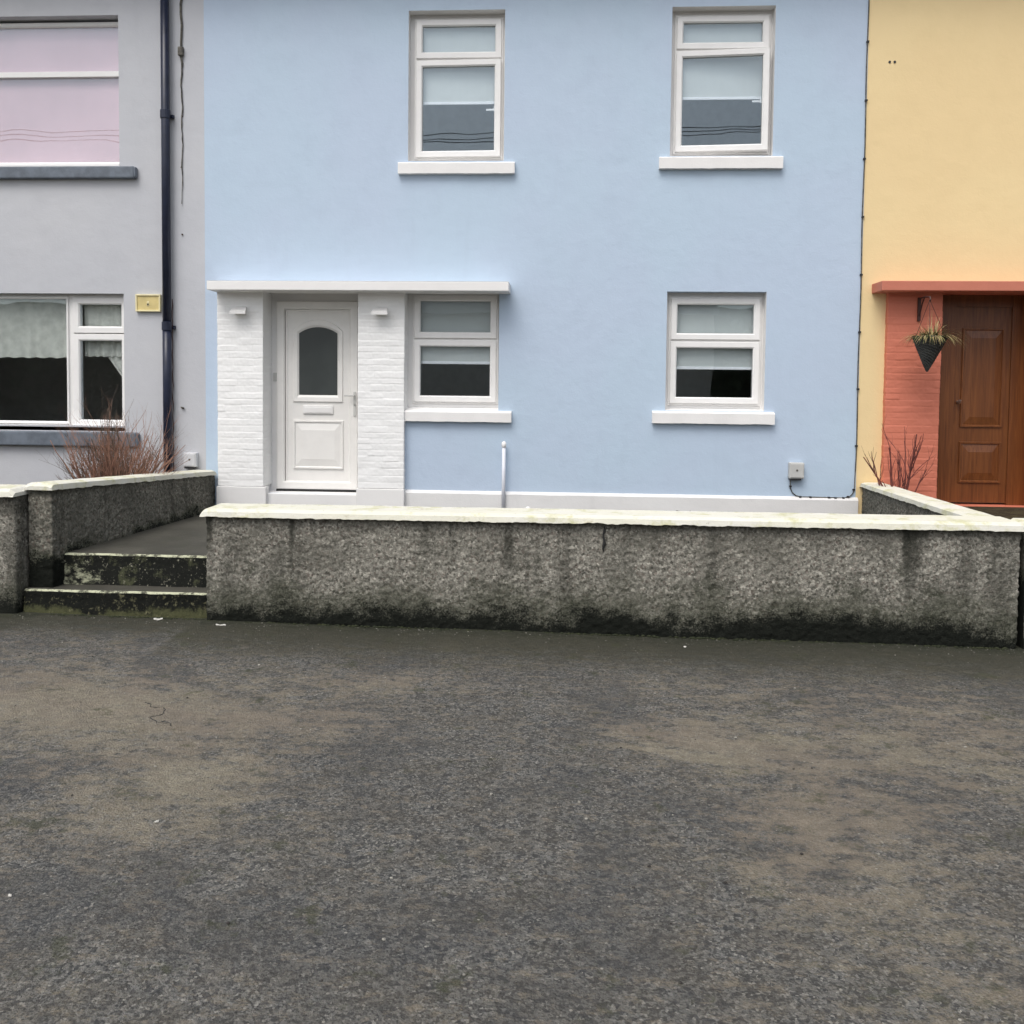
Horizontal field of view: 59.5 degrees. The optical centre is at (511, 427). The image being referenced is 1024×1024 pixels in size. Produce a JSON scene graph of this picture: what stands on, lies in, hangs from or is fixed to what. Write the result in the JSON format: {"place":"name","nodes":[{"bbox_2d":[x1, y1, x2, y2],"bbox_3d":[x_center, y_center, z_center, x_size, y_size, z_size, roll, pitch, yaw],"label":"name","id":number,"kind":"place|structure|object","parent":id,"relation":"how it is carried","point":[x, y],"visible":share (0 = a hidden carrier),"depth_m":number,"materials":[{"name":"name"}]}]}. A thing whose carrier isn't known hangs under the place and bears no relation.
{"place":"outdoors","nodes":[
{"label":"outdoors","id":0,"kind":"place"},
{"bbox_2d":[78,515,206,552],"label":"path","id":1,"kind":"structure","parent":0,"point":[187,535],"depth_m":8.28,"materials":[{"name":"concrete"}]},
{"bbox_2d":[0,502,1023,1023],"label":"road","id":2,"kind":"structure","parent":0,"point":[558,726],"depth_m":3.94,"materials":[{"name":"grey asphalt"}]},
{"bbox_2d":[0,484,29,613],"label":"boundary wall","id":3,"kind":"structure","parent":2,"relation":"on","point":[14,548],"depth_m":7.33,"materials":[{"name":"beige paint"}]},
{"bbox_2d":[0,0,205,484],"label":"grey house","id":4,"kind":"structure","parent":2,"relation":"on","point":[77,236],"depth_m":10.22,"materials":[{"name":"paint"}]},
{"bbox_2d":[0,299,66,357],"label":"net curtain","id":5,"kind":"object","parent":4,"relation":"attached to","point":[32,328],"visible":0.84,"depth_m":10.51,"materials":[{"name":"fabric"}]},
{"bbox_2d":[0,28,119,162],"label":"roller blind","id":6,"kind":"object","parent":4,"relation":"attached to","point":[59,120],"visible":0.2,"depth_m":10.34,"materials":[{"name":"pink fabric"}]},
{"bbox_2d":[0,22,137,179],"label":"window","id":7,"kind":"structure","parent":4,"relation":"in","point":[41,170],"depth_m":10.21,"materials":[{"name":"white plastic"}]},
{"bbox_2d":[0,294,139,446],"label":"window","id":8,"kind":"structure","parent":4,"relation":"in","point":[74,302],"depth_m":10.36,"materials":[{"name":"white plastic"}]},
{"bbox_2d":[85,305,121,356],"bbox_3d":[-4.692,-1.169,10.453,0.600,0.686,0.024,1,3,3],"label":"net curtain","id":9,"kind":"object","parent":4,"relation":"attached to","point":[102,315],"visible":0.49,"depth_m":10.46,"materials":[{"name":"fabric"}]},
{"bbox_2d":[108,356,121,375],"bbox_3d":[-4.577,-0.626,10.491,0.400,0.532,0.020,1,3,3],"label":"net curtain","id":10,"kind":"object","parent":4,"relation":"attached to","point":[116,361],"visible":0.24,"depth_m":10.48,"materials":[{"name":"fabric"}]},
{"bbox_2d":[135,294,161,311],"bbox_3d":[-4.136,-1.420,10.192,0.290,0.196,0.040,1,3,3],"label":"wall plaque","id":11,"kind":"object","parent":4,"relation":"attached to","point":[148,302],"depth_m":10.18,"materials":[{"name":"plastic"}]},
{"bbox_2d":[160,0,175,471],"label":"drainpipe","id":12,"kind":"object","parent":4,"relation":"attached to","point":[166,116],"visible":0.87,"depth_m":10.06,"materials":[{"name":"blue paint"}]},
{"bbox_2d":[178,0,183,234],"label":"old cable","id":13,"kind":"object","parent":4,"relation":"attached to","point":[180,51],"visible":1,"depth_m":10.04,"materials":[{"name":"rubber"}]},
{"bbox_2d":[183,452,198,468],"bbox_3d":[-3.664,0.373,10.223,0.150,0.181,0.086,1,3,3],"label":"meter box","id":14,"kind":"object","parent":4,"relation":"attached to","point":[193,462],"visible":0.93,"depth_m":10.19,"materials":[{"name":"plastic"}]},
{"bbox_2d":[24,550,206,617],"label":"garden steps","id":15,"kind":"structure","parent":2,"relation":"on","point":[137,583],"depth_m":7.50,"materials":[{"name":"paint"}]},
{"bbox_2d":[24,470,216,587],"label":"boundary wall","id":16,"kind":"structure","parent":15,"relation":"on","point":[66,516],"depth_m":8.06,"materials":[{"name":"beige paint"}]},
{"bbox_2d":[145,702,170,725],"bbox_3d":[-2.060,1.661,5.203,0.107,0.010,0.461,-1,3,-27],"label":"road crack","id":17,"kind":"object","parent":2,"relation":"on","point":[157,715],"visible":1,"depth_m":5.17,"materials":[{"name":"grey asphalt"}]},
{"bbox_2d":[5,614,1019,1022],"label":"grit","id":18,"kind":"object","parent":2,"relation":"on","point":[491,794],"visible":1,"depth_m":4.28,"materials":[{"name":"grey gravel"}]},
{"bbox_2d":[50,614,1007,649],"bbox_3d":[0.002,1.611,7.086,7.603,0.080,0.102,1,3,3],"label":"moss","id":19,"kind":"object","parent":2,"relation":"on","point":[740,639],"visible":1,"depth_m":7.03,"materials":[{"name":"green plant"}]},
{"bbox_2d":[204,0,868,513],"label":"blue house","id":20,"kind":"structure","parent":2,"relation":"on","point":[588,202],"depth_m":9.95,"materials":[{"name":"paint"}]},
{"bbox_2d":[229,306,246,314],"bbox_3d":[-3.049,-1.315,10.012,0.180,0.090,0.122,1,3,3],"label":"wall lamp","id":21,"kind":"object","parent":20,"relation":"attached to","point":[237,310],"visible":1,"depth_m":9.97,"materials":[{"name":"white plastic"}]},
{"bbox_2d":[276,301,357,491],"bbox_3d":[-2.249,-0.356,10.352,0.952,2.194,0.153,1,3,3],"label":"door","id":22,"kind":"structure","parent":20,"relation":"in","point":[317,341],"depth_m":10.35,"materials":[{"name":"plastic"}]},
{"bbox_2d":[371,307,386,314],"bbox_3d":[-1.456,-1.294,9.918,0.180,0.090,0.122,1,3,3],"label":"wall lamp","id":23,"kind":"object","parent":20,"relation":"attached to","point":[379,311],"visible":1,"depth_m":9.87,"materials":[{"name":"white plastic"}]},
{"bbox_2d":[421,302,489,363],"bbox_3d":[-0.649,-1.129,10.225,1.020,0.804,0.052,1,3,3],"label":"roller blind","id":24,"kind":"object","parent":20,"relation":"attached to","point":[455,316],"visible":0.58,"depth_m":10.21,"materials":[{"name":"fabric"}]},
{"bbox_2d":[398,18,514,174],"bbox_3d":[-0.602,-3.684,9.960,1.294,1.751,0.254,1,3,3],"label":"window","id":25,"kind":"structure","parent":20,"relation":"in","point":[423,60],"depth_m":9.97,"materials":[{"name":"white plastic"}]},
{"bbox_2d":[404,294,511,422],"bbox_3d":[-0.594,-0.793,10.091,1.204,1.447,0.254,1,3,3],"label":"window","id":26,"kind":"structure","parent":20,"relation":"in","point":[420,339],"depth_m":10.12,"materials":[{"name":"white plastic"}]},
{"bbox_2d":[423,28,494,104],"bbox_3d":[-0.593,-4.118,10.085,1.030,0.959,0.052,1,3,3],"label":"roller blind","id":27,"kind":"object","parent":20,"relation":"attached to","point":[464,86],"visible":0.58,"depth_m":10.07,"materials":[{"name":"fabric"}]},
{"bbox_2d":[501,441,505,507],"bbox_3d":[-0.094,0.573,9.998,0.054,0.851,0.054,1,3,3],"label":"waste pipe","id":28,"kind":"object","parent":20,"relation":"attached to","point":[503,470],"visible":0.91,"depth_m":9.98,"materials":[{"name":"white plastic"}]},
{"bbox_2d":[652,296,774,424],"bbox_3d":[2.223,-0.750,9.924,1.329,1.410,0.254,1,3,3],"label":"window","id":29,"kind":"structure","parent":20,"relation":"in","point":[676,340],"depth_m":9.94,"materials":[{"name":"white plastic"}]},
{"bbox_2d":[676,305,752,369],"bbox_3d":[2.256,-1.078,10.052,1.060,0.849,0.052,1,3,3],"label":"roller blind","id":30,"kind":"object","parent":20,"relation":"attached to","point":[714,318],"visible":0.63,"depth_m":10.04,"materials":[{"name":"fabric"}]},
{"bbox_2d":[659,14,782,169],"bbox_3d":[2.279,-3.667,9.788,1.326,1.709,0.254,1,3,3],"label":"window","id":31,"kind":"structure","parent":20,"relation":"in","point":[715,50],"depth_m":9.78,"materials":[{"name":"white plastic"}]},
{"bbox_2d":[682,24,761,99],"bbox_3d":[2.302,-4.095,9.912,1.070,0.929,0.052,1,3,3],"label":"roller blind","id":32,"kind":"object","parent":20,"relation":"attached to","point":[725,79],"visible":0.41,"depth_m":9.90,"materials":[{"name":"fabric"}]},
{"bbox_2d":[788,462,803,479],"bbox_3d":[3.115,0.477,9.820,0.160,0.193,0.086,1,3,3],"label":"meter box","id":33,"kind":"object","parent":20,"relation":"attached to","point":[795,470],"visible":1,"depth_m":9.78,"materials":[{"name":"grey plastic"}]},
{"bbox_2d":[789,0,869,498],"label":"wall cable","id":34,"kind":"object","parent":20,"relation":"attached to","point":[861,274],"depth_m":9.71,"materials":[{"name":"black plastic"}]},
{"bbox_2d":[199,503,1023,648],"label":"boundary wall","id":35,"kind":"structure","parent":2,"relation":"on","point":[945,580],"depth_m":7.02,"materials":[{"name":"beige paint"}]},
{"bbox_2d":[860,482,992,515],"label":"boundary wall","id":36,"kind":"structure","parent":2,"relation":"on","point":[883,499],"depth_m":8.69,"materials":[{"name":"beige paint"}]},
{"bbox_2d":[856,0,1023,513],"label":"yellow house","id":37,"kind":"structure","parent":2,"relation":"on","point":[943,222],"depth_m":9.65,"materials":[{"name":"paint"}]},
{"bbox_2d":[917,296,930,320],"bbox_3d":[4.337,-1.262,9.411,0.032,0.255,0.462,1,3,10],"label":"basket bracket","id":38,"kind":"object","parent":37,"relation":"attached to","point":[919,307],"visible":1,"depth_m":9.61,"materials":[{"name":"metal"}]},
{"bbox_2d":[898,301,967,371],"bbox_3d":[4.334,-0.947,9.239,0.705,0.741,0.687,1,3,3],"label":"hanging basket","id":39,"kind":"object","parent":38,"relation":"hanging from","point":[930,344],"visible":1,"depth_m":9.15,"materials":[{"name":"wicker"}]},
{"bbox_2d":[937,295,1023,504],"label":"door","id":40,"kind":"structure","parent":37,"relation":"in","point":[981,429],"depth_m":9.93,"materials":[{"name":"brown wood"}]},
{"bbox_2d":[1011,518,1023,648],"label":"boundary wall","id":41,"kind":"structure","parent":2,"relation":"on","point":[1020,627],"depth_m":6.90,"materials":[{"name":"beige paint"}]},
{"bbox_2d":[962,506,1023,519],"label":"garden soil","id":42,"kind":"structure","parent":0,"point":[1010,513],"depth_m":9.36,"materials":[{"name":"brown soil"}]},
{"bbox_2d":[862,421,935,491],"bbox_3d":[4.049,0.364,9.380,0.727,1.024,0.596,2,3,25],"label":"bare shrub","id":43,"kind":"object","parent":42,"relation":"on","point":[899,467],"visible":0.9,"depth_m":9.35,"materials":[{"name":"red plant"}]},
{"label":"garden soil","id":44,"kind":"structure","parent":0,"visible":0},
{"bbox_2d":[36,385,189,479],"bbox_3d":[-4.002,0.200,9.173,1.536,1.302,1.168,1,3,3],"label":"bare shrub","id":45,"kind":"object","parent":44,"relation":"on","point":[109,463],"visible":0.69,"depth_m":9.11,"materials":[{"name":"red plant"}]}
]}

